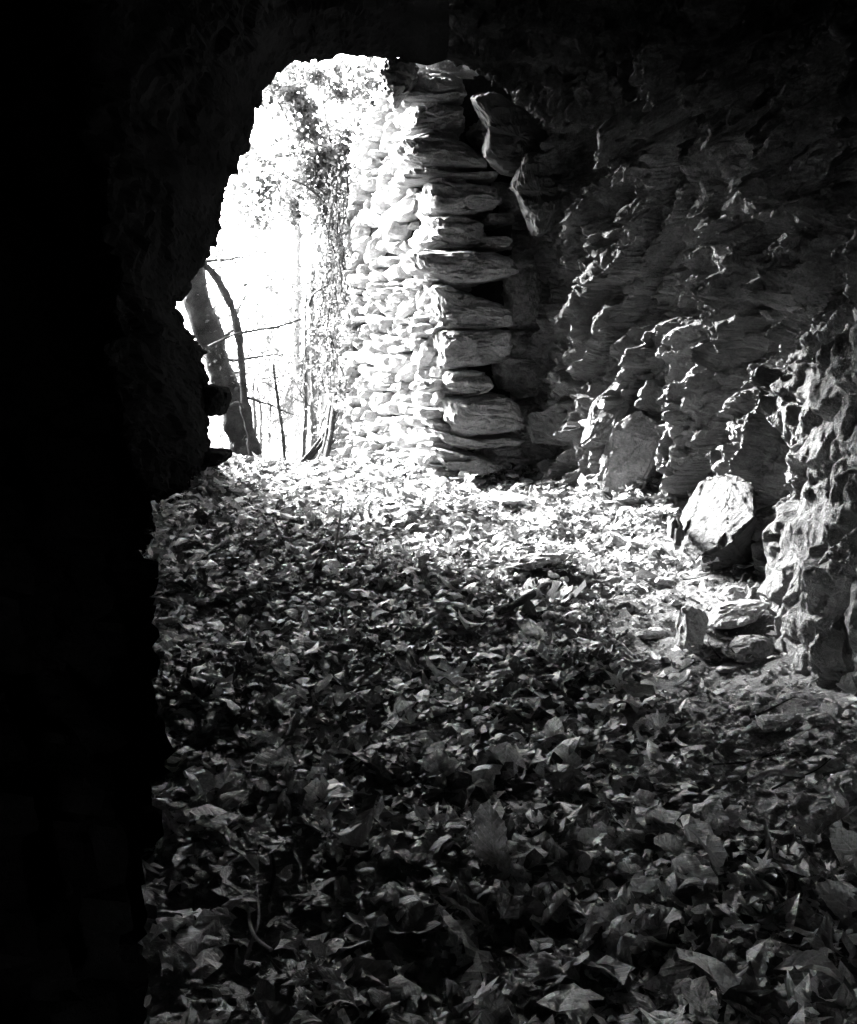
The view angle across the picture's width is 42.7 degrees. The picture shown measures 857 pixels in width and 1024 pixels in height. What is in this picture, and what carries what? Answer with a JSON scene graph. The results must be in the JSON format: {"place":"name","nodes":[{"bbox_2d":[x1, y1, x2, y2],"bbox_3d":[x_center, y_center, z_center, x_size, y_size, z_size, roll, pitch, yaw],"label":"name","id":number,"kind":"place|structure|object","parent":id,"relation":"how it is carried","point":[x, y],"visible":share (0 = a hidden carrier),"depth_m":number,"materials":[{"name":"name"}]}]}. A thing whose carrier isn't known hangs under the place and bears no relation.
{"place":"outdoors","nodes":[
{"label":"outdoors","id":0,"kind":"place"},
{"bbox_2d":[0,0,449,1023],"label":"cave wall","id":1,"kind":"structure","parent":0,"point":[126,126],"depth_m":1.37,"materials":[{"name":"black stone"}]},
{"bbox_2d":[201,448,231,467],"bbox_3d":[-1.228,-0.318,6.372,0.160,0.109,0.314,0,8,0],"label":"rock slab","id":2,"kind":"object","parent":1,"relation":"attached to","point":[213,457],"visible":0.99,"depth_m":6.24,"materials":[{"name":"black stone"}]},
{"bbox_2d":[203,384,231,416],"bbox_3d":[-1.210,-0.643,6.317,0.147,0.186,0.318,0,8,0],"label":"rock slab","id":3,"kind":"object","parent":1,"relation":"attached to","point":[218,399],"visible":1,"depth_m":6.19,"materials":[{"name":"black stone"}]},
{"bbox_2d":[378,58,419,108],"bbox_3d":[-0.168,-2.437,6.231,0.237,0.242,0.411,0,8,0],"label":"rock slab","id":4,"kind":"object","parent":1,"relation":"attached to","point":[399,77],"visible":0.92,"depth_m":6.07,"materials":[{"name":"stone"}]},
{"bbox_2d":[176,54,385,355],"label":"sky","id":5,"kind":"structure","parent":0,"point":[264,127],"materials":[{"name":"white"}]},
{"bbox_2d":[271,65,478,424],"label":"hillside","id":6,"kind":"structure","parent":0,"point":[465,72],"depth_m":13.23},
{"bbox_2d":[208,185,324,461],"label":"undergrowth","id":7,"kind":"object","parent":6,"relation":"on","point":[266,338],"visible":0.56,"depth_m":12.83,"materials":[{"name":"white plant"}]},
{"bbox_2d":[215,54,381,462],"bbox_3d":[-1.136,-2.689,12.213,3.192,6.042,3.712,-4,9,-26],"label":"distant tree","id":8,"kind":"object","parent":6,"relation":"on","point":[341,97],"depth_m":11.58,"materials":[{"name":"plant"}]},
{"bbox_2d":[141,355,856,1023],"bbox_3d":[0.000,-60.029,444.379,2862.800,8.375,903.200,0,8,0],"label":"ground","id":9,"kind":"structure","parent":0,"point":[171,993],"depth_m":3.38,"materials":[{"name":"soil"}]},
{"bbox_2d":[174,986,209,1009],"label":"dry leaf","id":10,"kind":"object","parent":9,"relation":"on","point":[195,994],"visible":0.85,"depth_m":1.66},
{"bbox_2d":[201,934,221,946],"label":"dry leaf","id":11,"kind":"object","parent":9,"relation":"on","point":[209,940],"visible":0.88,"depth_m":1.83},
{"bbox_2d":[219,937,239,956],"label":"dry leaf","id":12,"kind":"object","parent":9,"relation":"on","point":[231,949],"visible":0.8,"depth_m":1.83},
{"bbox_2d":[182,175,292,451],"bbox_3d":[-3.581,-2.942,17.373,3.915,6.687,2.473,0,8,0],"label":"distant tree","id":13,"kind":"object","parent":9,"relation":"on","point":[220,267],"visible":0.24,"depth_m":17.51,"materials":[{"name":"grey plant"}]},
{"bbox_2d":[182,232,308,461],"bbox_3d":[-1.488,-1.336,8.854,1.078,2.646,0.759,2,8,14],"label":"leaning tree","id":14,"kind":"object","parent":9,"relation":"on","point":[200,314],"visible":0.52,"depth_m":8.65,"materials":[{"name":"grey plant"}]},
{"bbox_2d":[216,367,287,450],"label":"sapling","id":15,"kind":"object","parent":9,"relation":"on","point":[254,405],"visible":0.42,"depth_m":11.44,"materials":[{"name":"grey plant"}]},
{"bbox_2d":[243,884,260,961],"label":"twig","id":16,"kind":"object","parent":9,"relation":"on","point":[248,951],"visible":0.98,"depth_m":1.86,"materials":[{"name":"grey wood"}]},
{"bbox_2d":[196,261,319,456],"bbox_3d":[-1.495,-1.252,8.348,1.319,2.141,0.491,0,8,0],"label":"slender tree","id":17,"kind":"object","parent":9,"relation":"on","point":[253,444],"visible":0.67,"depth_m":8.40,"materials":[{"name":"grey plant"}]},
{"bbox_2d":[208,318,302,348],"bbox_3d":[-1.311,-1.352,8.293,0.723,0.235,0.028,0,8,0],"label":"branch","id":18,"kind":"object","parent":17,"relation":"attached to","point":[210,346],"visible":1,"depth_m":8.28,"materials":[{"name":"grey plant"}]},
{"bbox_2d":[235,346,290,460],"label":"sapling","id":19,"kind":"object","parent":9,"relation":"on","point":[283,439],"visible":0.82,"depth_m":9.45,"materials":[{"name":"grey plant"}]},
{"bbox_2d":[210,194,320,460],"bbox_3d":[-2.577,-2.131,15.832,2.856,5.284,3.221,4,9,25],"label":"distant tree","id":20,"kind":"object","parent":9,"relation":"on","point":[269,262],"visible":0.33,"depth_m":15.73,"materials":[{"name":"grey plant"}]},
{"bbox_2d":[232,365,300,449],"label":"sapling","id":21,"kind":"object","parent":9,"relation":"on","point":[260,424],"visible":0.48,"depth_m":11.98,"materials":[{"name":"grey plant"}]},
{"bbox_2d":[267,276,314,458],"bbox_3d":[-1.085,-1.200,10.034,0.510,1.948,0.721,7,11,42],"label":"sapling","id":22,"kind":"object","parent":9,"relation":"on","point":[304,385],"visible":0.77,"depth_m":9.92,"materials":[{"name":"grey plant"}]},
{"bbox_2d":[224,89,365,448],"bbox_3d":[-1.001,-2.614,14.418,3.516,6.336,2.453,0,8,0],"label":"distant tree","id":23,"kind":"object","parent":9,"relation":"on","point":[324,402],"visible":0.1,"depth_m":14.76,"materials":[{"name":"grey plant"}]},
{"bbox_2d":[294,841,301,881],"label":"twig","id":24,"kind":"object","parent":9,"relation":"on","point":[299,864],"visible":0.93,"depth_m":2.06,"materials":[{"name":"grey wood"}]},
{"bbox_2d":[287,266,323,460],"bbox_3d":[-1.157,-1.281,10.919,0.415,2.383,0.511,4,9,26],"label":"sapling","id":25,"kind":"object","parent":9,"relation":"on","point":[313,416],"visible":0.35,"depth_m":10.90,"materials":[{"name":"grey plant"}]},
{"bbox_2d":[301,439,323,463],"bbox_3d":[-0.929,-0.496,8.916,0.047,0.393,0.680,4,9,26],"label":"leaning root","id":26,"kind":"object","parent":9,"relation":"on","point":[314,452],"visible":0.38,"depth_m":8.90,"materials":[{"name":"grey plant"}]},
{"bbox_2d":[331,504,341,558],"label":"stalk","id":27,"kind":"object","parent":9,"relation":"on","point":[336,542],"visible":0.81,"depth_m":4.44,"materials":[{"name":"plant"}]},
{"bbox_2d":[330,539,356,557],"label":"loose stone","id":28,"kind":"object","parent":9,"relation":"on","point":[341,544],"visible":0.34,"depth_m":4.70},
{"bbox_2d":[315,60,543,487],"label":"stone wall","id":29,"kind":"structure","parent":9,"relation":"on","point":[445,296],"depth_m":6.65,"materials":[{"name":"stone"}]},
{"bbox_2d":[264,61,370,228],"bbox_3d":[-0.870,-2.953,8.860,0.885,1.265,0.769,0,8,0],"label":"shrub","id":30,"kind":"object","parent":29,"relation":"on","point":[303,104],"visible":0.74,"depth_m":8.79,"materials":[{"name":"grey plant"}]},
{"bbox_2d":[286,142,361,458],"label":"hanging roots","id":31,"kind":"object","parent":29,"relation":"hanging from","point":[335,233],"visible":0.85,"depth_m":8.72,"materials":[{"name":"grey plant"}]},
{"bbox_2d":[443,602,481,617],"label":"dry leaf","id":32,"kind":"object","parent":9,"relation":"on","point":[467,607],"visible":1,"depth_m":3.80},
{"bbox_2d":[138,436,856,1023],"bbox_3d":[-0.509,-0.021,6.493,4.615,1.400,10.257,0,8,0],"label":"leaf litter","id":33,"kind":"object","parent":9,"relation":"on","point":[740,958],"visible":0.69,"depth_m":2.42,"materials":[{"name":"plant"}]},
{"bbox_2d":[179,761,205,769],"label":"dry leaf","id":34,"kind":"object","parent":33,"relation":"on","point":[187,765],"visible":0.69,"depth_m":2.56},
{"bbox_2d":[208,851,260,874],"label":"twig","id":35,"kind":"object","parent":33,"relation":"on","point":[241,855],"visible":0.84,"depth_m":2.07,"materials":[{"name":"grey wood"}]},
{"bbox_2d":[236,987,255,1014],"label":"dry leaf","id":36,"kind":"object","parent":33,"relation":"on","point":[246,1003],"visible":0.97,"depth_m":1.60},
{"bbox_2d":[222,882,272,951],"bbox_3d":[-0.308,0.696,1.893,0.026,0.029,0.223,-5,9,-29],"label":"twig","id":37,"kind":"object","parent":33,"relation":"on","point":[262,943],"visible":1,"depth_m":1.87,"materials":[{"name":"grey wood"}]},
{"bbox_2d":[279,930,295,940],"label":"dry leaf","id":38,"kind":"object","parent":33,"relation":"on","point":[283,935],"visible":1,"depth_m":1.82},
{"bbox_2d":[297,706,317,717],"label":"dry leaf","id":39,"kind":"object","parent":33,"relation":"on","point":[309,711],"visible":0.99,"depth_m":2.89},
{"bbox_2d":[301,938,332,960],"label":"dry leaf","id":40,"kind":"object","parent":33,"relation":"on","point":[317,947],"visible":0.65,"depth_m":1.77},
{"bbox_2d":[301,419,335,461],"bbox_3d":[-0.942,-0.529,8.912,0.039,0.453,0.700,5,9,29],"label":"leaning root","id":41,"kind":"object","parent":33,"relation":"on","point":[310,451],"visible":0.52,"depth_m":8.90,"materials":[{"name":"grey plant"}]},
{"bbox_2d":[318,405,330,461],"bbox_3d":[-0.846,-0.592,8.904,0.043,0.532,0.622,1,8,7],"label":"leaning root","id":42,"kind":"object","parent":33,"relation":"on","point":[326,431],"visible":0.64,"depth_m":8.97,"materials":[{"name":"grey plant"}]},
{"bbox_2d":[312,961,337,970],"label":"dry leaf","id":43,"kind":"object","parent":33,"relation":"on","point":[329,965],"visible":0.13,"depth_m":1.65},
{"bbox_2d":[313,807,340,829],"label":"dry leaf","id":44,"kind":"object","parent":33,"relation":"on","point":[318,813],"visible":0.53,"depth_m":2.19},
{"bbox_2d":[323,391,337,456],"bbox_3d":[-0.800,-0.642,8.895,0.067,0.654,0.639,1,8,6],"label":"leaning root","id":45,"kind":"object","parent":33,"relation":"on","point":[327,449],"visible":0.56,"depth_m":8.90,"materials":[{"name":"grey plant"}]},
{"bbox_2d":[303,667,389,694],"bbox_3d":[-0.242,0.497,3.171,0.283,0.051,0.147,1,8,6],"label":"twig","id":46,"kind":"object","parent":33,"relation":"on","point":[306,671],"visible":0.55,"depth_m":3.15,"materials":[{"name":"wood"}]},
{"bbox_2d":[343,732,367,745],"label":"dry leaf","id":47,"kind":"object","parent":33,"relation":"on","point":[362,740],"visible":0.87,"depth_m":2.81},
{"bbox_2d":[344,924,383,954],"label":"dry leaf","id":48,"kind":"object","parent":33,"relation":"on","point":[352,933],"visible":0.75,"depth_m":1.78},
{"bbox_2d":[344,912,384,935],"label":"dry leaf","id":49,"kind":"object","parent":33,"relation":"on","point":[354,918],"visible":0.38,"depth_m":1.82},
{"bbox_2d":[380,746,400,762],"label":"dry leaf","id":50,"kind":"object","parent":33,"relation":"on","point":[390,750],"visible":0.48,"depth_m":2.62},
{"bbox_2d":[424,654,468,686],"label":"dry leaf","id":51,"kind":"object","parent":33,"relation":"on","point":[451,674],"visible":0.99,"depth_m":3.32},
{"bbox_2d":[438,909,473,944],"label":"dry leaf","id":52,"kind":"object","parent":33,"relation":"on","point":[454,938],"visible":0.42,"depth_m":1.80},
{"bbox_2d":[478,865,491,883],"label":"dry leaf","id":53,"kind":"object","parent":33,"relation":"on","point":[487,869],"visible":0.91,"depth_m":2.03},
{"bbox_2d":[473,799,511,868],"bbox_3d":[0.121,0.604,2.041,0.072,0.031,0.157,15,34,-19],"label":"dry leaf","id":54,"kind":"object","parent":33,"relation":"on","point":[491,837],"visible":1,"depth_m":2.04,"materials":[{"name":"plant"}]},
{"bbox_2d":[513,813,533,836],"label":"dry leaf","id":55,"kind":"object","parent":33,"relation":"on","point":[524,819],"visible":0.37,"depth_m":2.19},
{"bbox_2d":[493,579,562,614],"bbox_3d":[0.372,0.308,4.045,0.058,0.041,0.548,4,9,28],"label":"twig","id":56,"kind":"object","parent":33,"relation":"on","point":[514,604],"visible":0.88,"depth_m":3.94,"materials":[{"name":"wood"}]},
{"bbox_2d":[517,618,550,645],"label":"dry leaf","id":57,"kind":"object","parent":33,"relation":"on","point":[532,628],"visible":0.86,"depth_m":3.59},
{"bbox_2d":[526,810,544,834],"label":"dry leaf","id":58,"kind":"object","parent":33,"relation":"on","point":[538,818],"visible":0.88,"depth_m":2.20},
{"bbox_2d":[550,744,581,780],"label":"dry leaf","id":59,"kind":"object","parent":33,"relation":"on","point":[561,751],"visible":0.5,"depth_m":2.66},
{"bbox_2d":[575,850,601,872],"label":"dry leaf","id":60,"kind":"object","parent":33,"relation":"on","point":[584,861],"visible":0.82,"depth_m":2.06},
{"bbox_2d":[576,897,620,942],"bbox_3d":[0.275,0.668,1.789,0.091,0.034,0.108,35,28,7],"label":"dry leaf","id":61,"kind":"object","parent":33,"relation":"on","point":[608,916],"visible":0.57,"depth_m":1.79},
{"bbox_2d":[603,668,627,692],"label":"dry leaf","id":62,"kind":"object","parent":33,"relation":"on","point":[614,680],"visible":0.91,"depth_m":3.35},
{"bbox_2d":[602,637,634,656],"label":"twig","id":63,"kind":"object","parent":33,"relation":"on","point":[625,648],"visible":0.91,"depth_m":3.62,"materials":[{"name":"grey wood"}]},
{"bbox_2d":[622,853,644,874],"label":"dry leaf","id":64,"kind":"object","parent":33,"relation":"on","point":[632,858],"visible":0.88,"depth_m":2.05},
{"bbox_2d":[650,710,669,733],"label":"dry leaf","id":65,"kind":"object","parent":33,"relation":"on","point":[659,722],"visible":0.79,"depth_m":2.94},
{"bbox_2d":[658,878,666,900],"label":"dry leaf","id":66,"kind":"object","parent":33,"relation":"on","point":[662,887],"visible":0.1,"depth_m":1.88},
{"bbox_2d":[653,833,688,860],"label":"dry leaf","id":67,"kind":"object","parent":33,"relation":"on","point":[667,842],"visible":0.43,"depth_m":2.10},
{"bbox_2d":[722,886,740,911],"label":"dry leaf","id":68,"kind":"object","parent":33,"relation":"on","point":[729,897],"visible":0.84,"depth_m":1.88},
{"bbox_2d":[724,839,745,851],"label":"dry leaf","id":69,"kind":"object","parent":33,"relation":"on","point":[733,845],"visible":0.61,"depth_m":2.10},
{"bbox_2d":[751,903,771,920],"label":"dry leaf","id":70,"kind":"object","parent":33,"relation":"on","point":[758,906],"visible":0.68,"depth_m":1.83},
{"bbox_2d":[756,848,773,873],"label":"dry leaf","id":71,"kind":"object","parent":33,"relation":"on","point":[764,862],"visible":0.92,"depth_m":1.95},
{"bbox_2d":[771,839,815,877],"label":"dry leaf","id":72,"kind":"object","parent":33,"relation":"on","point":[797,869],"visible":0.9,"depth_m":1.94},
{"bbox_2d":[784,825,805,836],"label":"dry leaf","id":73,"kind":"object","parent":33,"relation":"on","point":[796,830],"visible":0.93,"depth_m":2.18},
{"bbox_2d":[787,890,809,899],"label":"dry leaf","id":74,"kind":"object","parent":33,"relation":"on","point":[806,895],"visible":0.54,"depth_m":1.88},
{"bbox_2d":[755,875,788,901],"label":"dry leaf","id":75,"kind":"object","parent":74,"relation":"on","point":[764,885],"visible":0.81,"depth_m":1.89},
{"bbox_2d":[806,898,831,917],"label":"dry leaf","id":76,"kind":"object","parent":33,"relation":"on","point":[815,903],"visible":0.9,"depth_m":1.85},
{"bbox_2d":[808,860,856,891],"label":"dry leaf","id":77,"kind":"object","parent":33,"relation":"on","point":[816,872],"visible":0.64,"depth_m":1.92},
{"bbox_2d":[816,879,856,920],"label":"dry leaf","id":78,"kind":"object","parent":33,"relation":"on","point":[834,895],"visible":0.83,"depth_m":1.86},
{"bbox_2d":[830,827,856,865],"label":"dry leaf","id":79,"kind":"object","parent":33,"relation":"on","point":[843,841],"visible":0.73,"depth_m":2.10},
{"bbox_2d":[481,491,531,510],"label":"loose stone","id":80,"kind":"object","parent":9,"relation":"on","point":[512,499],"visible":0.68,"depth_m":5.83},
{"bbox_2d":[505,552,572,574],"bbox_3d":[0.454,0.211,4.464,0.296,0.099,0.138,-3,9,-22],"label":"loose stone","id":81,"kind":"object","parent":9,"relation":"on","point":[525,563],"visible":0.81,"depth_m":4.42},
{"bbox_2d":[543,716,564,754],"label":"dry leaf","id":82,"kind":"object","parent":9,"relation":"on","point":[553,726],"visible":0.66,"depth_m":2.80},
{"bbox_2d":[601,411,659,491],"bbox_3d":[1.046,-0.298,5.477,0.295,0.421,0.426,4,9,24],"label":"boulder","id":83,"kind":"object","parent":9,"relation":"on","point":[633,444],"visible":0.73,"depth_m":5.31,"materials":[{"name":"stone"}]},
{"bbox_2d":[615,493,646,503],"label":"loose stone","id":84,"kind":"object","parent":9,"relation":"on","point":[630,498],"visible":0.8,"depth_m":5.25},
{"bbox_2d":[613,707,670,739],"bbox_3d":[0.579,0.589,3.041,0.141,0.074,0.157,6,10,35],"label":"leaf","id":85,"kind":"object","parent":9,"relation":"on","point":[632,716],"visible":0.28,"depth_m":3.02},
{"bbox_2d":[635,627,665,638],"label":"loose stone","id":86,"kind":"object","parent":9,"relation":"on","point":[650,633],"visible":0.98,"depth_m":3.79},
{"bbox_2d":[648,578,675,588],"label":"loose stone","id":87,"kind":"object","parent":9,"relation":"on","point":[661,583],"visible":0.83,"depth_m":4.25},
{"bbox_2d":[667,517,684,545],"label":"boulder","id":88,"kind":"object","parent":9,"relation":"on","point":[675,532],"visible":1,"depth_m":4.23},
{"bbox_2d":[674,605,708,650],"bbox_3d":[0.862,0.386,3.609,0.103,0.160,0.130,4,9,26],"label":"loose stone","id":89,"kind":"object","parent":9,"relation":"on","point":[691,624],"visible":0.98,"depth_m":3.58,"materials":[{"name":"stone"}]},
{"bbox_2d":[679,473,756,569],"bbox_3d":[1.148,0.043,4.355,0.304,0.396,0.572,3,9,17],"label":"boulder","id":90,"kind":"object","parent":9,"relation":"on","point":[718,518],"visible":0.89,"depth_m":4.22,"materials":[{"name":"stone"}]},
{"bbox_2d":[714,662,741,672],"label":"loose stone","id":91,"kind":"object","parent":9,"relation":"on","point":[727,667],"visible":0.98,"depth_m":3.42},
{"bbox_2d":[713,585,745,603],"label":"loose stone","id":92,"kind":"object","parent":9,"relation":"on","point":[734,592],"visible":0.52,"depth_m":3.82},
{"bbox_2d":[707,599,769,628],"bbox_3d":[1.028,0.345,3.669,0.206,0.099,0.168,3,9,22],"label":"loose stone","id":93,"kind":"object","parent":9,"relation":"on","point":[734,614],"visible":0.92,"depth_m":3.63,"materials":[{"name":"stone"}]},
{"bbox_2d":[737,716,752,726],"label":"loose stone","id":94,"kind":"object","parent":9,"relation":"on","point":[745,721],"visible":0.89,"depth_m":2.92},
{"bbox_2d":[713,752,784,764],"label":"twig","id":95,"kind":"object","parent":9,"relation":"on","point":[745,761],"visible":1,"depth_m":2.63,"materials":[{"name":"wood"}]},
{"bbox_2d":[729,635,774,663],"bbox_3d":[1.040,0.430,3.479,0.181,0.083,0.132,0,8,0],"label":"loose stone","id":96,"kind":"object","parent":9,"relation":"on","point":[743,646],"visible":0.87,"depth_m":3.44,"materials":[{"name":"stone"}]},
{"bbox_2d":[762,818,771,858],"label":"stalk","id":97,"kind":"object","parent":9,"relation":"on","point":[767,837],"visible":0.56,"depth_m":2.02,"materials":[{"name":"plant"}]},
{"bbox_2d":[743,714,796,733],"bbox_3d":[0.897,0.555,2.874,0.150,0.049,0.080,-4,9,-26],"label":"loose stone","id":98,"kind":"object","parent":9,"relation":"on","point":[779,722],"visible":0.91,"depth_m":2.85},
{"bbox_2d":[749,696,795,718],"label":"twig","id":99,"kind":"object","parent":9,"relation":"on","point":[763,712],"visible":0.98,"depth_m":2.92,"materials":[{"name":"wood"}]},
{"bbox_2d":[747,769,804,784],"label":"twig","id":100,"kind":"object","parent":9,"relation":"on","point":[753,779],"visible":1,"depth_m":2.42,"materials":[{"name":"grey wood"}]},
{"bbox_2d":[784,738,810,752],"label":"loose stone","id":101,"kind":"object","parent":9,"relation":"on","point":[803,746],"visible":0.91,"depth_m":2.68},
{"bbox_2d":[772,758,830,789],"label":"twig","id":102,"kind":"object","parent":9,"relation":"on","point":[783,783],"visible":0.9,"depth_m":2.48,"materials":[{"name":"wood"}]},
{"bbox_2d":[806,711,839,727],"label":"loose stone","id":103,"kind":"object","parent":9,"relation":"on","point":[820,722],"visible":0.75,"depth_m":2.79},
{"bbox_2d":[815,832,832,850],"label":"dry leaf","id":104,"kind":"object","parent":9,"relation":"on","point":[825,845],"visible":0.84,"depth_m":2.17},
{"bbox_2d":[804,754,844,773],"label":"loose stone","id":105,"kind":"object","parent":9,"relation":"on","point":[836,763],"visible":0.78,"depth_m":2.58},
{"bbox_2d":[821,703,834,716],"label":"dry leaf","id":106,"kind":"object","parent":9,"relation":"on","point":[826,707],"visible":0.73,"depth_m":2.90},
{"bbox_2d":[827,770,856,805],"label":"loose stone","id":107,"kind":"object","parent":9,"relation":"on","point":[849,793],"visible":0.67,"depth_m":2.38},
{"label":"twig","id":108,"kind":"object","parent":9,"relation":"on","visible":0},
{"bbox_2d":[249,873,269,884],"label":"dry leaf","id":109,"kind":"object","parent":108,"relation":"on","point":[259,878],"visible":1,"depth_m":2.02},
{"bbox_2d":[447,0,856,702],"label":"cave wall","id":110,"kind":"structure","parent":0,"point":[693,250],"depth_m":4.54,"materials":[{"name":"stone"}]},
{"bbox_2d":[470,92,561,179],"bbox_3d":[0.501,-2.073,6.084,0.541,0.488,0.314,0,8,0],"label":"rock slab","id":111,"kind":"object","parent":110,"relation":"attached to","point":[512,133],"visible":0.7,"depth_m":5.97,"materials":[{"name":"stone"}]},
{"bbox_2d":[509,152,561,236],"bbox_3d":[0.593,-1.750,6.035,0.305,0.454,0.292,0,8,0],"label":"rock slab","id":112,"kind":"object","parent":110,"relation":"attached to","point":[537,194],"visible":0.95,"depth_m":5.93,"materials":[{"name":"stone"}]},
{"bbox_2d":[581,382,630,447],"bbox_3d":[0.930,-0.516,5.720,0.253,0.412,0.504,2,8,12],"label":"boulder","id":113,"kind":"object","parent":110,"relation":"on","point":[596,433],"visible":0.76,"depth_m":5.52,"materials":[{"name":"stone"}]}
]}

